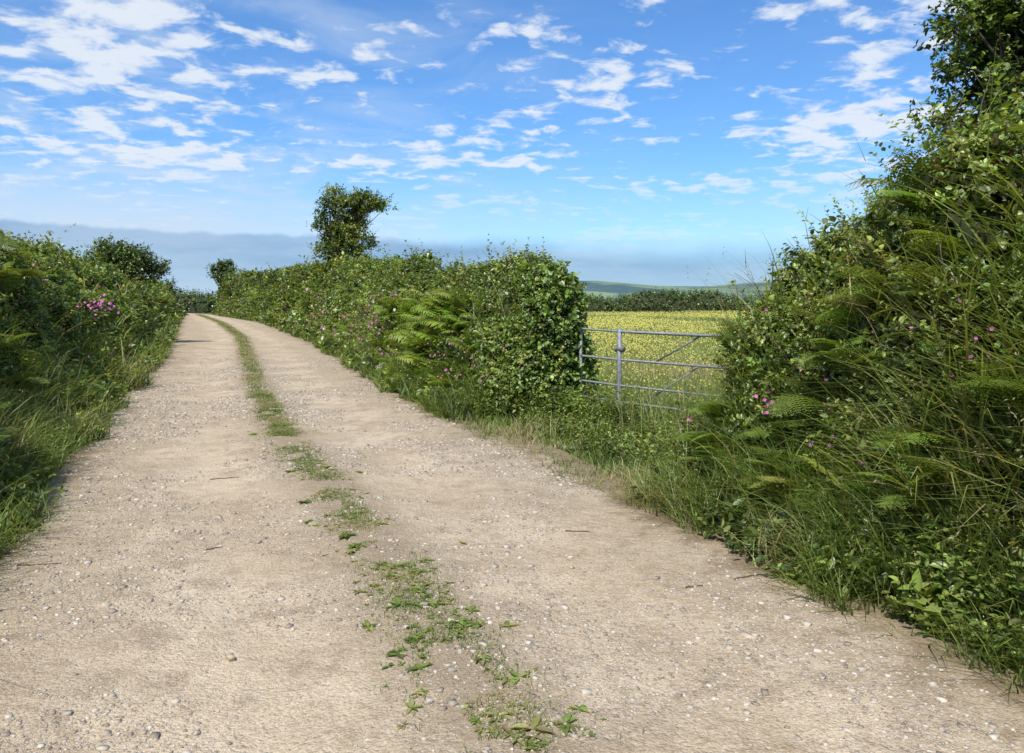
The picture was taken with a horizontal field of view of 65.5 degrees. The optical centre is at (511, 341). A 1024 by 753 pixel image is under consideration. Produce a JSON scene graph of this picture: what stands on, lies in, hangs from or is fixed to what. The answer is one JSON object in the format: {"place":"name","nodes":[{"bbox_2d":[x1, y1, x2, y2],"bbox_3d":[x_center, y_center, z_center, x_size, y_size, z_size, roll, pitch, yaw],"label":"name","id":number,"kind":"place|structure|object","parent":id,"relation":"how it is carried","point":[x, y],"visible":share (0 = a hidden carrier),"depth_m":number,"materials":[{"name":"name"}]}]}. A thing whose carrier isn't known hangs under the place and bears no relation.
{"place":"outdoors","nodes":[
{"label":"outdoors","id":0,"kind":"place"},
{"bbox_2d":[0,260,182,509],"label":"tall grass","id":1,"kind":"structure","parent":0,"point":[123,359],"depth_m":10.63,"materials":[{"name":"green plant"}]},
{"bbox_2d":[215,274,577,415],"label":"tall grass","id":2,"kind":"structure","parent":0,"point":[423,333],"depth_m":12.05,"materials":[{"name":"green plant"}]},
{"bbox_2d":[195,313,637,481],"bbox_3d":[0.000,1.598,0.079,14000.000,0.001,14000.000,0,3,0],"label":"ground","id":3,"kind":"structure","parent":0,"point":[607,465],"depth_m":8.09,"materials":[{"name":"green plant"}]},
{"bbox_2d":[0,306,183,622],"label":"grass verge","id":4,"kind":"object","parent":3,"relation":"on","point":[79,443],"depth_m":8.54,"materials":[{"name":"green plant"}]},
{"bbox_2d":[0,223,189,549],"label":"hedgerow","id":5,"kind":"object","parent":3,"relation":"on","point":[71,270],"visible":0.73,"depth_m":13.26,"materials":[{"name":"green plant"}]},
{"bbox_2d":[0,121,1023,517],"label":"bracken","id":6,"kind":"object","parent":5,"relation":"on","point":[430,319],"visible":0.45,"depth_m":5.25,"materials":[{"name":"green plant"}]},
{"bbox_2d":[82,232,171,290],"bbox_3d":[-14.285,-1.897,29.122,3.664,4.132,2.169,0,3,0],"label":"hawthorn tree","id":7,"kind":"object","parent":3,"relation":"on","point":[124,256],"visible":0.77,"depth_m":28.68,"materials":[{"name":"green plant"}]},
{"bbox_2d":[150,276,178,296],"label":"hawthorn tree","id":8,"kind":"object","parent":3,"relation":"on","point":[170,285],"visible":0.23,"depth_m":89.60,"materials":[{"name":"green plant"}]},
{"bbox_2d":[205,258,238,299],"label":"hawthorn tree","id":9,"kind":"object","parent":3,"relation":"on","point":[223,266],"visible":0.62,"depth_m":93.31,"materials":[{"name":"green plant"}]},
{"bbox_2d":[306,182,400,270],"bbox_3d":[-6.647,-3.403,33.831,3.869,6.657,2.566,0,3,0],"label":"hawthorn tree","id":10,"kind":"object","parent":3,"relation":"on","point":[339,233],"visible":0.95,"depth_m":33.42,"materials":[{"name":"green plant"}]},
{"bbox_2d":[211,307,544,422],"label":"grass verge","id":11,"kind":"object","parent":3,"relation":"on","point":[428,405],"depth_m":11.77,"materials":[{"name":"green plant"}]},
{"bbox_2d":[211,234,603,423],"bbox_3d":[-16.216,-3.518,53.831,5.137,5.908,94.360,-1,3,-22],"label":"hedgerow","id":12,"kind":"object","parent":3,"relation":"on","point":[551,304],"visible":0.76,"depth_m":12.43,"materials":[{"name":"green plant"}]},
{"bbox_2d":[174,286,759,312],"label":"distant hedgerow","id":13,"kind":"object","parent":3,"relation":"on","point":[191,302],"visible":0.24,"depth_m":117.72,"materials":[{"name":"green plant"}]},
{"bbox_2d":[0,279,1020,500],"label":"red campion flowers","id":14,"kind":"object","parent":3,"relation":"on","point":[755,395],"visible":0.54,"depth_m":10.63,"materials":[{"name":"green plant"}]},
{"bbox_2d":[424,361,723,506],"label":"grass verge","id":15,"kind":"object","parent":3,"relation":"on","point":[586,422],"depth_m":8.93,"materials":[{"name":"green plant"}]},
{"bbox_2d":[500,426,650,448],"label":"gateway track","id":16,"kind":"structure","parent":3,"relation":"on","point":[552,439],"depth_m":9.01,"materials":[{"name":"beige soil"}]},
{"bbox_2d":[579,328,731,424],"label":"metal field gate","id":17,"kind":"structure","parent":3,"relation":"on","point":[619,348],"depth_m":9.97,"materials":[{"name":"metal"}]},
{"bbox_2d":[595,326,1023,694],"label":"grass verge","id":18,"kind":"object","parent":3,"relation":"on","point":[680,506],"depth_m":4.42,"materials":[{"name":"green plant"}]},
{"bbox_2d":[615,43,1023,621],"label":"tall grass","id":19,"kind":"structure","parent":3,"relation":"on","point":[969,542],"depth_m":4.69,"materials":[{"name":"green plant"}]},
{"bbox_2d":[629,62,1023,677],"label":"hedgerow","id":20,"kind":"object","parent":3,"relation":"on","point":[1001,140],"visible":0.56,"depth_m":4.79,"materials":[{"name":"green plant"}]},
{"bbox_2d":[715,31,1023,389],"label":"bramble canes","id":21,"kind":"object","parent":20,"relation":"on","point":[807,235],"visible":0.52,"depth_m":5.23,"materials":[{"name":"green plant"}]},
{"bbox_2d":[902,0,1023,150],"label":"hawthorn tree","id":22,"kind":"object","parent":3,"relation":"on","point":[979,29],"visible":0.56,"depth_m":8.40,"materials":[{"name":"green plant"}]},
{"bbox_2d":[0,0,982,295],"label":"sky","id":23,"kind":"structure","parent":0,"point":[643,141],"materials":[{"name":"blue"}]},
{"bbox_2d":[213,281,784,301],"bbox_3d":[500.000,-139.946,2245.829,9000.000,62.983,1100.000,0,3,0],"label":"hills","id":24,"kind":"structure","parent":0,"point":[604,288],"depth_m":1933.88,"materials":[{"name":"green plant"}]},
{"bbox_2d":[0,313,1023,752],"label":"gravel road","id":25,"kind":"structure","parent":0,"point":[284,689],"depth_m":3.94,"materials":[{"name":"beige gravel"}]},
{"bbox_2d":[17,477,754,587],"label":"fallen twigs","id":26,"kind":"object","parent":25,"relation":"on","point":[221,546],"visible":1,"depth_m":4.72,"materials":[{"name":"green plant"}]},
{"bbox_2d":[196,314,645,752],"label":"lane weeds","id":27,"kind":"object","parent":25,"relation":"on","point":[264,397],"visible":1,"depth_m":4.03,"materials":[{"name":"green plant"}]},
{"bbox_2d":[0,357,1016,752],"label":"loose stones","id":28,"kind":"object","parent":25,"relation":"on","point":[750,635],"visible":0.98,"depth_m":4.14,"materials":[{"name":"beige gravel"}]},
{"bbox_2d":[581,310,752,415],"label":"flower meadow","id":29,"kind":"structure","parent":0,"point":[661,350],"depth_m":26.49,"materials":[{"name":"plant"}]}
]}

